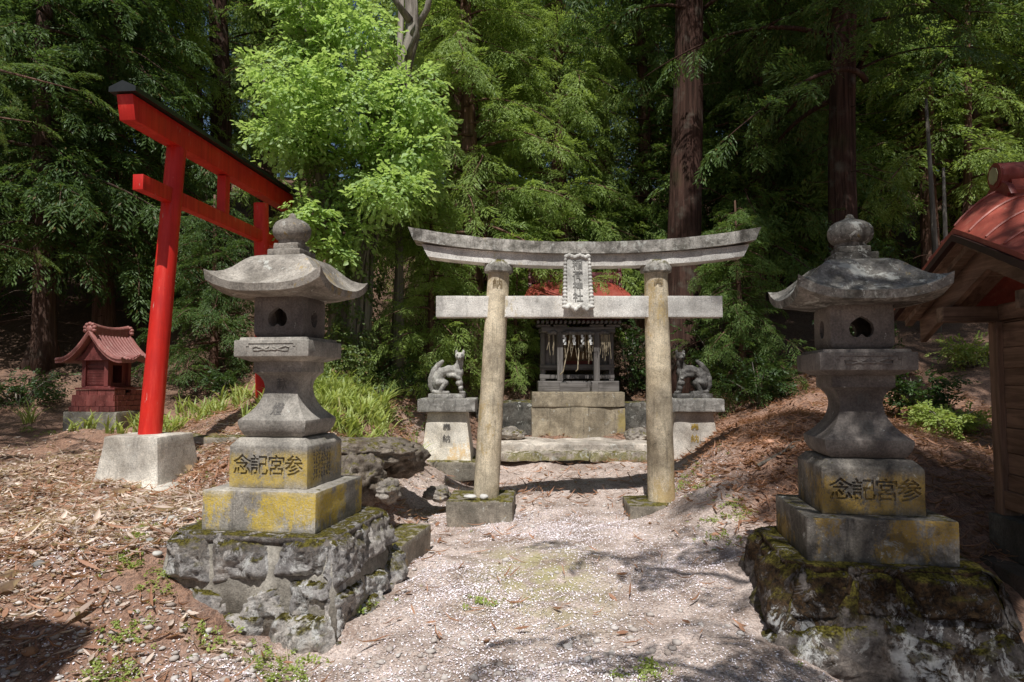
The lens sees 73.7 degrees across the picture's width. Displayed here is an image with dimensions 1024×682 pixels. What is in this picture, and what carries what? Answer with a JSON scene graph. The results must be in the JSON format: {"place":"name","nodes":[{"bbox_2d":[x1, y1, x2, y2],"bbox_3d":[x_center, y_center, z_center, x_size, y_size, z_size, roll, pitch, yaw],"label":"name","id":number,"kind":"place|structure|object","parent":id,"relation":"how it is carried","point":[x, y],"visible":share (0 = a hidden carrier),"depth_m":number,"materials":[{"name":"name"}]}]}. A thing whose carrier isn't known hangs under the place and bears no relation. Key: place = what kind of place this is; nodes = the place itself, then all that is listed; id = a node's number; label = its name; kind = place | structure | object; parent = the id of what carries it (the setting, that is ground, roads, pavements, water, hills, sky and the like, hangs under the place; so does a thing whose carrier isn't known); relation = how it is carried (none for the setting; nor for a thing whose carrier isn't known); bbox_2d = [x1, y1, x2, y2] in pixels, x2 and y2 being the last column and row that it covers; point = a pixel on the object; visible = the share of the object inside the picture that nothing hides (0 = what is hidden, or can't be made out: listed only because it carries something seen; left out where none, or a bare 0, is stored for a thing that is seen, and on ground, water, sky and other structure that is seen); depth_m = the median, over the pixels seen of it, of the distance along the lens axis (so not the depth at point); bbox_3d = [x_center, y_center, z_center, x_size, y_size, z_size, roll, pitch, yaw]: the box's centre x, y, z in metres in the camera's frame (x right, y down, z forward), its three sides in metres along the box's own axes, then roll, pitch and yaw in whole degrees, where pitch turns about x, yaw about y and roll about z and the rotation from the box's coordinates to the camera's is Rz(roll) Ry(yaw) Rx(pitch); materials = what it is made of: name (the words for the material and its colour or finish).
{"place":"outdoors","nodes":[
{"label":"outdoors","id":0,"kind":"place"},
{"bbox_2d":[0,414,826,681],"bbox_3d":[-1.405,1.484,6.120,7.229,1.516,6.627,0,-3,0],"label":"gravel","id":1,"kind":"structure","parent":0,"point":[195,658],"depth_m":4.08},
{"bbox_2d":[0,159,1023,681],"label":"ground","id":2,"kind":"structure","parent":0,"point":[14,337],"depth_m":5.74,"materials":[{"name":"gravel"}]},
{"bbox_2d":[0,46,31,305],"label":"cedar tree","id":3,"kind":"object","parent":2,"relation":"on","point":[17,284],"visible":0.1,"depth_m":16.11,"materials":[{"name":"green plant"}]},
{"bbox_2d":[4,397,47,423],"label":"strap leaf plant","id":4,"kind":"object","parent":2,"relation":"on","point":[29,417],"visible":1,"depth_m":11.30,"materials":[{"name":"green plant"}]},
{"bbox_2d":[0,2,57,243],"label":"cedar tree","id":5,"kind":"object","parent":2,"relation":"on","point":[13,148],"visible":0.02,"depth_m":19.42,"materials":[{"name":"green plant"}]},
{"bbox_2d":[21,646,37,656],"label":"field stone","id":6,"kind":"object","parent":2,"relation":"on","point":[30,651],"visible":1,"depth_m":3.66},
{"bbox_2d":[31,560,44,568],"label":"field stone","id":7,"kind":"object","parent":2,"relation":"on","point":[37,563],"visible":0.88,"depth_m":4.44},
{"bbox_2d":[0,366,81,414],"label":"shrub","id":8,"kind":"object","parent":2,"relation":"on","point":[42,395],"visible":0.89,"depth_m":12.20,"materials":[{"name":"green plant"}]},
{"bbox_2d":[52,611,63,617],"bbox_3d":[-2.661,1.608,4.003,0.047,0.034,0.060,-2,-4,27],"label":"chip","id":9,"kind":"object","parent":2,"relation":"on","point":[59,614],"visible":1,"depth_m":3.99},
{"bbox_2d":[0,37,117,272],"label":"cedar tree","id":10,"kind":"object","parent":2,"relation":"on","point":[4,140],"visible":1,"depth_m":7.34,"materials":[{"name":"green plant"}]},
{"bbox_2d":[0,1,185,252],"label":"cedar tree","id":11,"kind":"object","parent":2,"relation":"on","point":[78,82],"depth_m":20.68,"materials":[{"name":"green plant"}]},
{"bbox_2d":[54,322,145,431],"bbox_3d":[-6.706,0.662,11.335,1.177,1.897,0.955,0,-3,8],"label":"red shrine","id":12,"kind":"object","parent":2,"relation":"on","point":[105,356],"visible":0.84,"depth_m":11.03,"materials":[{"name":"wood"}]},
{"bbox_2d":[0,0,239,374],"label":"cedar tree","id":13,"kind":"object","parent":2,"relation":"on","point":[43,196],"visible":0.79,"depth_m":13.44,"materials":[{"name":"green plant"}]},
{"bbox_2d":[0,0,253,336],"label":"cedar tree","id":14,"kind":"object","parent":2,"relation":"on","point":[104,314],"visible":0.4,"depth_m":14.75,"materials":[{"name":"green plant"}]},
{"bbox_2d":[76,482,184,493],"bbox_3d":[-4.026,1.601,7.412,1.321,0.196,1.319,0,-3,0],"label":"concrete skirt","id":15,"kind":"object","parent":2,"relation":"on","point":[162,488],"visible":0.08,"depth_m":7.07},
{"bbox_2d":[12,0,292,275],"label":"cedar tree","id":16,"kind":"object","parent":2,"relation":"on","point":[199,42],"visible":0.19,"depth_m":19.08,"materials":[{"name":"green plant"}]},
{"bbox_2d":[152,551,162,556],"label":"field stone","id":17,"kind":"object","parent":2,"relation":"on","point":[157,553],"visible":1,"depth_m":4.72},
{"bbox_2d":[63,0,264,221],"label":"cedar tree","id":18,"kind":"object","parent":2,"relation":"on","point":[236,131],"visible":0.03,"depth_m":23.54,"materials":[{"name":"green plant"}]},
{"bbox_2d":[165,515,178,522],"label":"field stone","id":19,"kind":"object","parent":2,"relation":"on","point":[172,517],"visible":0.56,"depth_m":5.54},
{"bbox_2d":[165,414,193,431],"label":"strap leaf plant","id":20,"kind":"object","parent":2,"relation":"on","point":[177,421],"visible":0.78,"depth_m":10.13,"materials":[{"name":"green plant"}]},
{"bbox_2d":[154,1,206,252],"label":"cedar tree","id":21,"kind":"object","parent":2,"relation":"on","point":[198,114],"visible":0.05,"depth_m":21.08,"materials":[{"name":"green plant"}]},
{"bbox_2d":[131,192,254,395],"bbox_3d":[-5.958,-0.609,13.243,3.258,4.679,3.227,-1,-3,21],"label":"cedar tree","id":22,"kind":"object","parent":2,"relation":"on","point":[215,311],"visible":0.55,"depth_m":12.84,"materials":[{"name":"green plant"}]},
{"bbox_2d":[93,80,297,485],"bbox_3d":[-3.878,-0.413,9.101,0.811,4.425,4.163,0,-3,5],"label":"red torii","id":23,"kind":"object","parent":2,"relation":"on","point":[151,452],"visible":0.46,"depth_m":7.74,"materials":[{"name":"paint"}]},
{"bbox_2d":[193,433,245,443],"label":"threshold slab","id":24,"kind":"structure","parent":2,"relation":"on","point":[204,439],"depth_m":8.38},
{"bbox_2d":[192,365,247,398],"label":"shrub","id":25,"kind":"object","parent":2,"relation":"on","point":[219,378],"visible":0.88,"depth_m":11.39,"materials":[{"name":"green plant"}]},
{"bbox_2d":[0,401,444,681],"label":"leaf litter","id":26,"kind":"object","parent":2,"relation":"on","point":[10,585],"visible":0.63,"depth_m":5.47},
{"bbox_2d":[190,0,259,272],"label":"cedar tree","id":27,"kind":"object","parent":2,"relation":"on","point":[222,62],"visible":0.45,"depth_m":19.59,"materials":[{"name":"green plant"}]},
{"bbox_2d":[68,363,413,441],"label":"grass","id":28,"kind":"structure","parent":2,"relation":"on","point":[344,393],"depth_m":9.88,"materials":[{"name":"green plant"}]},
{"bbox_2d":[204,1,296,177],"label":"cedar tree","id":29,"kind":"object","parent":2,"relation":"on","point":[233,147],"visible":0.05,"depth_m":38.13,"materials":[{"name":"green plant"}]},
{"bbox_2d":[184,0,358,220],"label":"cedar tree","id":30,"kind":"object","parent":2,"relation":"on","point":[268,168],"visible":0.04,"depth_m":26.00,"materials":[{"name":"green plant"}]},
{"bbox_2d":[206,2,350,192],"bbox_3d":[-10.516,-13.733,30.898,7.384,15.427,6.338,1,-3,-19],"label":"cedar tree","id":31,"kind":"object","parent":2,"relation":"on","point":[257,45],"visible":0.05,"depth_m":30.53,"materials":[{"name":"green plant"}]},
{"bbox_2d":[162,506,408,653],"bbox_3d":[-1.637,1.641,4.957,1.503,0.713,1.441,-1,-3,9],"label":"rubble pedestal","id":32,"kind":"object","parent":2,"relation":"on","point":[301,593],"visible":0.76,"depth_m":4.41,"materials":[{"name":"stone"}]},
{"bbox_2d":[202,213,367,533],"bbox_3d":[-1.640,0.176,5.038,0.861,2.263,0.861,-1,-3,9],"label":"stone lantern","id":33,"kind":"object","parent":32,"relation":"on","point":[285,475],"visible":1,"depth_m":4.79,"materials":[{"name":"stone"}]},
{"bbox_2d":[201,0,396,261],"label":"cedar tree","id":34,"kind":"object","parent":2,"relation":"on","point":[265,19],"visible":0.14,"depth_m":20.04,"materials":[{"name":"green plant"}]},
{"bbox_2d":[230,0,463,435],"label":"ivy clad tree","id":35,"kind":"object","parent":2,"relation":"on","point":[379,191],"visible":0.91,"depth_m":11.03,"materials":[{"name":"green plant"}]},
{"bbox_2d":[341,452,387,506],"bbox_3d":[-1.576,1.428,7.049,0.593,0.593,0.681,2,-4,-29],"label":"rock","id":36,"kind":"object","parent":2,"relation":"on","point":[369,469],"visible":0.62,"depth_m":6.84,"materials":[{"name":"grey stone"}]},
{"bbox_2d":[374,477,401,504],"bbox_3d":[-1.271,1.527,6.926,0.301,0.273,0.326,0,-3,0],"label":"rock","id":37,"kind":"object","parent":36,"relation":"on","point":[388,489],"visible":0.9,"depth_m":6.85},
{"bbox_2d":[338,436,418,468],"bbox_3d":[-1.583,1.204,7.375,1.156,0.357,0.972,1,-3,-17],"label":"rock","id":38,"kind":"object","parent":2,"relation":"on","point":[389,451],"visible":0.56,"depth_m":7.14,"materials":[{"name":"grey stone"}]},
{"bbox_2d":[359,382,398,407],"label":"strap leaf plant","id":39,"kind":"object","parent":2,"relation":"on","point":[387,397],"visible":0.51,"depth_m":10.27,"materials":[{"name":"green plant"}]},
{"bbox_2d":[389,0,404,382],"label":"cedar tree","id":40,"kind":"object","parent":2,"relation":"on","point":[398,278],"visible":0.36,"depth_m":12.20,"materials":[{"name":"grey plant"}]},
{"bbox_2d":[366,346,445,399],"bbox_3d":[-1.833,0.570,11.726,1.383,0.995,0.994,0,-3,0],"label":"shrub","id":41,"kind":"object","parent":2,"relation":"on","point":[414,380],"visible":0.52,"depth_m":11.62,"materials":[{"name":"green plant"}]},
{"bbox_2d":[327,0,484,208],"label":"cedar tree","id":42,"kind":"object","parent":2,"relation":"on","point":[393,37],"visible":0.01,"depth_m":28.27,"materials":[{"name":"green plant"}]},
{"bbox_2d":[384,441,430,478],"bbox_3d":[-1.281,1.366,7.845,0.656,0.438,0.709,-3,-4,43],"label":"rock","id":43,"kind":"object","parent":2,"relation":"on","point":[412,465],"visible":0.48,"depth_m":7.65,"materials":[{"name":"brown stone"}]},
{"bbox_2d":[392,523,430,566],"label":"kerb block","id":44,"kind":"structure","parent":2,"relation":"on","point":[413,542],"depth_m":5.99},
{"bbox_2d":[0,416,836,681],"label":"fallen petals","id":45,"kind":"object","parent":2,"relation":"on","point":[509,597],"visible":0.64,"depth_m":4.81,"materials":[{"name":"pink plant"}]},
{"bbox_2d":[422,485,450,502],"bbox_3d":[-0.900,1.839,8.222,0.340,0.214,0.260,-1,-3,14],"label":"rock","id":46,"kind":"object","parent":2,"relation":"on","point":[440,494],"visible":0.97,"depth_m":8.13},
{"bbox_2d":[371,178,513,399],"bbox_3d":[-1.437,-0.743,12.366,2.976,4.514,3.095,2,-4,-29],"label":"cedar tree","id":47,"kind":"object","parent":2,"relation":"on","point":[412,290],"visible":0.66,"depth_m":12.13,"materials":[{"name":"green plant"}]},
{"bbox_2d":[427,456,475,481],"bbox_3d":[-0.968,1.928,10.350,1.004,0.326,0.922,0,-3,0],"label":"foundation stone","id":48,"kind":"object","parent":2,"relation":"on","point":[462,470],"visible":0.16,"depth_m":9.91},
{"bbox_2d":[417,397,477,460],"bbox_3d":[-0.969,1.373,10.440,0.874,1.007,0.808,0,-3,0],"label":"fox pedestal","id":49,"kind":"object","parent":48,"relation":"on","point":[447,435],"visible":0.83,"depth_m":10.10,"materials":[{"name":"stone"},{"name":"yellow-stained stone"}]},
{"bbox_2d":[428,350,465,398],"bbox_3d":[-1.002,0.507,10.479,0.582,0.750,0.306,0,-3,0],"label":"fox statue","id":50,"kind":"object","parent":49,"relation":"on","point":[438,382],"visible":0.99,"depth_m":10.42,"materials":[{"name":"stone"}]},
{"bbox_2d":[343,0,613,289],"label":"cedar tree","id":51,"kind":"object","parent":2,"relation":"on","point":[386,62],"visible":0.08,"depth_m":19.27,"materials":[{"name":"green plant"}]},
{"bbox_2d":[446,490,515,526],"bbox_3d":[-0.348,2.032,7.906,0.766,0.507,0.742,0,-3,2],"label":"pillar footing","id":52,"kind":"object","parent":2,"relation":"on","point":[461,510],"visible":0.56,"depth_m":7.55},
{"bbox_2d":[463,494,476,498],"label":"pebble","id":53,"kind":"object","parent":52,"relation":"on","point":[470,496],"visible":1,"depth_m":7.65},
{"bbox_2d":[480,494,487,499],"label":"pebble","id":54,"kind":"object","parent":52,"relation":"on","point":[483,496],"visible":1,"depth_m":7.64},
{"bbox_2d":[408,227,760,502],"bbox_3d":[0.842,0.301,7.938,4.099,3.244,0.493,0,-3,0],"label":"stone torii","id":55,"kind":"object","parent":52,"relation":"on","point":[656,306],"visible":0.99,"depth_m":7.91,"materials":[{"name":"stone"}]},
{"bbox_2d":[338,0,632,366],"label":"cedar tree","id":56,"kind":"object","parent":2,"relation":"on","point":[471,170],"visible":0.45,"depth_m":14.29,"materials":[{"name":"green plant"}]},
{"bbox_2d":[424,0,578,234],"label":"cedar tree","id":57,"kind":"object","parent":2,"relation":"on","point":[485,231],"visible":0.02,"depth_m":25.32,"materials":[{"name":"green plant"}]},
{"bbox_2d":[19,405,989,681],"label":"weeds","id":58,"kind":"object","parent":2,"relation":"on","point":[359,609],"visible":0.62,"depth_m":4.00,"materials":[{"name":"green plant"}]},
{"bbox_2d":[0,320,1011,681],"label":"needle litter","id":59,"kind":"object","parent":2,"relation":"on","point":[908,428],"visible":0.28,"depth_m":7.13,"materials":[{"name":"plant"}]},
{"bbox_2d":[757,440,804,466],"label":"fallen branch","id":60,"kind":"object","parent":59,"relation":"on","point":[765,461],"visible":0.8,"depth_m":7.60,"materials":[{"name":"wood"}]},
{"bbox_2d":[465,269,564,393],"bbox_3d":[-0.052,-0.049,13.830,2.110,3.030,2.090,2,-4,-36],"label":"shrub","id":61,"kind":"object","parent":2,"relation":"on","point":[514,368],"visible":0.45,"depth_m":13.80,"materials":[{"name":"green plant"}]},
{"bbox_2d":[501,450,588,461],"bbox_3d":[0.499,1.873,11.169,1.530,0.187,0.527,0,-3,1],"label":"step stone","id":62,"kind":"object","parent":2,"relation":"on","point":[539,455],"visible":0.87,"depth_m":10.93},
{"bbox_2d":[510,1,581,184],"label":"cedar tree","id":63,"kind":"object","parent":2,"relation":"on","point":[568,109],"depth_m":40.07,"materials":[{"name":"green plant"}]},
{"bbox_2d":[475,399,645,435],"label":"stone terrace","id":64,"kind":"structure","parent":2,"relation":"on","point":[517,413],"depth_m":12.69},
{"bbox_2d":[530,390,625,437],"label":"shrine platform","id":65,"kind":"structure","parent":64,"relation":"on","point":[584,414],"depth_m":12.64,"materials":[{"name":"stone"}]},
{"bbox_2d":[522,268,630,391],"bbox_3d":[1.256,-0.235,13.649,2.160,2.470,2.108,0,-3,0],"label":"wooden shrine","id":66,"kind":"object","parent":65,"relation":"on","point":[589,346],"visible":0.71,"depth_m":13.15,"materials":[{"name":"grey wood"}]},
{"bbox_2d":[563,335,591,360],"bbox_3d":[1.256,0.188,13.330,0.600,0.664,0.060,0,-3,0],"label":"lattice door","id":67,"kind":"structure","parent":66,"relation":"in","point":[569,358],"depth_m":13.32,"materials":[{"name":"brown wood"}]},
{"bbox_2d":[500,0,638,212],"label":"cedar tree","id":68,"kind":"object","parent":2,"relation":"on","point":[583,61],"visible":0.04,"depth_m":30.57,"materials":[{"name":"green plant"}]},
{"bbox_2d":[501,436,646,464],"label":"step slab","id":69,"kind":"structure","parent":2,"relation":"on","point":[526,443],"depth_m":11.29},
{"bbox_2d":[502,426,526,439],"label":"rock","id":70,"kind":"object","parent":69,"relation":"on","point":[512,433],"visible":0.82,"depth_m":12.01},
{"bbox_2d":[624,427,646,439],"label":"rock","id":71,"kind":"object","parent":69,"relation":"on","point":[638,433],"visible":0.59,"depth_m":12.00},
{"bbox_2d":[457,0,713,371],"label":"cedar tree","id":72,"kind":"object","parent":2,"relation":"on","point":[577,90],"visible":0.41,"depth_m":15.93,"materials":[{"name":"green plant"}]},
{"bbox_2d":[589,450,646,462],"bbox_3d":[1.757,1.878,11.178,1.053,0.216,0.550,0,-3,-1],"label":"step stone","id":73,"kind":"object","parent":2,"relation":"on","point":[595,456],"visible":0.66,"depth_m":10.93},
{"bbox_2d":[611,318,645,392],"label":"shrub","id":74,"kind":"object","parent":2,"relation":"on","point":[637,365],"visible":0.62,"depth_m":14.11,"materials":[{"name":"green plant"}]},
{"bbox_2d":[542,0,724,238],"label":"cedar tree","id":75,"kind":"object","parent":2,"relation":"on","point":[621,41],"visible":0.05,"depth_m":25.15,"materials":[{"name":"green plant"}]},
{"bbox_2d":[544,0,748,327],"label":"cedar tree","id":76,"kind":"object","parent":2,"relation":"on","point":[646,146],"visible":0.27,"depth_m":17.13,"materials":[{"name":"green plant"}]},
{"bbox_2d":[622,495,670,519],"bbox_3d":[1.675,2.084,7.897,0.740,0.502,0.744,0,-3,2],"label":"pillar footing","id":77,"kind":"object","parent":2,"relation":"on","point":[637,506],"visible":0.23,"depth_m":7.61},
{"bbox_2d":[557,0,817,393],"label":"cedar tree","id":78,"kind":"object","parent":2,"relation":"on","point":[685,207],"visible":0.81,"depth_m":13.86,"materials":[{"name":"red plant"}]},
{"bbox_2d":[670,298,780,393],"bbox_3d":[4.013,0.110,12.983,1.892,1.951,1.365,2,-4,-28],"label":"shrub","id":79,"kind":"object","parent":2,"relation":"on","point":[705,338],"visible":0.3,"depth_m":12.92,"materials":[{"name":"green plant"}]},
{"bbox_2d":[671,200,815,418],"bbox_3d":[4.176,-0.530,12.674,2.913,4.248,2.801,-2,-4,29],"label":"cedar tree","id":80,"kind":"object","parent":2,"relation":"on","point":[741,316],"visible":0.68,"depth_m":12.45,"materials":[{"name":"green plant"}]},
{"bbox_2d":[605,0,897,299],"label":"cedar tree","id":81,"kind":"object","parent":2,"relation":"on","point":[784,176],"visible":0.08,"depth_m":17.10,"materials":[{"name":"green plant"}]},
{"bbox_2d":[713,338,806,406],"bbox_3d":[4.136,0.583,11.514,1.404,1.296,1.425,2,-4,-36],"label":"shrub","id":82,"kind":"object","parent":2,"relation":"on","point":[776,385],"visible":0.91,"depth_m":11.41,"materials":[{"name":"green plant"}]},
{"bbox_2d":[629,0,914,323],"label":"cedar tree","id":83,"kind":"object","parent":2,"relation":"on","point":[721,173],"visible":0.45,"depth_m":15.58,"materials":[{"name":"green plant"}]},
{"bbox_2d":[616,0,1021,333],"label":"cedar tree","id":84,"kind":"object","parent":2,"relation":"on","point":[843,72],"visible":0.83,"depth_m":13.06,"materials":[{"name":"green plant"}]},
{"bbox_2d":[703,0,942,286],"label":"cedar tree","id":85,"kind":"object","parent":2,"relation":"on","point":[866,132],"visible":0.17,"depth_m":17.32,"materials":[{"name":"green plant"}]},
{"bbox_2d":[776,0,916,202],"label":"cedar tree","id":86,"kind":"object","parent":2,"relation":"on","point":[883,120],"visible":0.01,"depth_m":22.41,"materials":[{"name":"green plant"}]},
{"bbox_2d":[812,200,917,348],"bbox_3d":[6.395,-0.827,12.431,2.083,3.397,1.589,0,-3,0],"label":"shrub","id":87,"kind":"object","parent":2,"relation":"on","point":[885,247],"visible":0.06,"depth_m":12.33,"materials":[{"name":"green plant"}]},
{"bbox_2d":[787,0,956,258],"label":"cedar tree","id":88,"kind":"object","parent":2,"relation":"on","point":[884,53],"visible":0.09,"depth_m":17.61,"materials":[{"name":"green plant"}]},
{"bbox_2d":[738,526,1023,681],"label":"rubble pedestal","id":89,"kind":"object","parent":2,"relation":"on","point":[844,621],"visible":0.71,"depth_m":4.01,"materials":[{"name":"stone"}]},
{"bbox_2d":[768,214,959,566],"bbox_3d":[2.369,0.261,4.732,0.925,2.307,0.925,-1,-3,9],"label":"stone lantern","id":90,"kind":"object","parent":89,"relation":"on","point":[859,497],"visible":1,"depth_m":4.45,"materials":[{"name":"stone"}]},
{"bbox_2d":[805,0,1023,269],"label":"cedar tree","id":91,"kind":"object","parent":2,"relation":"on","point":[977,161],"visible":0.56,"depth_m":16.21,"materials":[{"name":"green plant"}]},
{"bbox_2d":[806,0,1023,213],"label":"cedar tree","id":92,"kind":"object","parent":2,"relation":"on","point":[976,114],"visible":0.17,"depth_m":16.17,"materials":[{"name":"green plant"}]},
{"bbox_2d":[883,354,981,421],"bbox_3d":[6.141,0.762,10.205,1.525,1.145,1.162,-2,-4,31],"label":"shrub","id":93,"kind":"object","parent":2,"relation":"on","point":[909,389],"visible":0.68,"depth_m":10.13,"materials":[{"name":"green plant"}]},
{"bbox_2d":[924,98,947,333],"bbox_3d":[8.856,-2.534,14.353,0.634,5.309,0.403,-1,-3,12],"label":"cedar tree","id":94,"kind":"object","parent":2,"relation":"on","point":[934,238],"visible":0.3,"depth_m":14.43,"materials":[{"name":"grey plant"}]},
{"bbox_2d":[860,47,1021,239],"bbox_3d":[14.287,-12.719,22.598,6.958,19.861,8.065,-2,-4,30],"label":"cedar tree","id":95,"kind":"object","parent":2,"relation":"on","point":[954,217],"visible":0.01,"depth_m":21.82,"materials":[{"name":"green plant"}]},
{"bbox_2d":[860,0,1023,229],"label":"cedar tree","id":96,"kind":"object","parent":2,"relation":"on","point":[1016,132],"visible":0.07,"depth_m":17.96,"materials":[{"name":"green plant"}]},
{"bbox_2d":[897,395,991,439],"bbox_3d":[6.212,1.093,9.457,1.466,0.684,1.102,-1,-3,23],"label":"shrub","id":97,"kind":"object","parent":2,"relation":"on","point":[956,423],"visible":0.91,"depth_m":9.50,"materials":[{"name":"green plant"}]},
{"bbox_2d":[923,330,988,371],"bbox_3d":[8.321,0.194,12.184,1.899,0.843,1.129,1,-3,-24],"label":"shrub","id":98,"kind":"object","parent":2,"relation":"on","point":[964,353],"visible":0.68,"depth_m":12.17,"materials":[{"name":"green plant"}]},
{"bbox_2d":[894,162,1023,598],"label":"wooden shed","id":99,"kind":"structure","parent":2,"relation":"on","point":[979,251],"depth_m":5.25,"materials":[{"name":"wood"},{"name":"brown wood"},{"name":"red painted metal"}]},
{"bbox_2d":[962,0,972,214],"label":"cedar tree","id":100,"kind":"object","parent":2,"relation":"on","point":[966,204],"visible":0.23,"depth_m":15.78,"materials":[{"name":"brown plant"}]},
{"bbox_2d":[948,6,1023,157],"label":"cedar tree","id":101,"kind":"object","parent":2,"relation":"on","point":[1005,121],"visible":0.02,"depth_m":19.71,"materials":[{"name":"green plant"}]},
{"bbox_2d":[130,0,939,185],"label":"sky","id":102,"kind":"structure","parent":0,"point":[340,175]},
{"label":"foundation stone","id":103,"kind":"object","parent":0,"visible":0},
{"bbox_2d":[672,397,724,461],"bbox_3d":[2.712,1.370,10.440,0.874,1.009,0.813,0,-3,0],"label":"fox pedestal","id":104,"kind":"object","parent":103,"relation":"on","point":[693,422],"visible":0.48,"depth_m":10.11,"materials":[{"name":"grey stone"}]},
{"bbox_2d":[672,350,712,397],"bbox_3d":[2.781,0.508,10.478,0.591,0.752,0.305,0,-3,0],"label":"fox statue","id":105,"kind":"object","parent":104,"relation":"on","point":[701,383],"visible":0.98,"depth_m":10.42,"materials":[{"name":"stone"}]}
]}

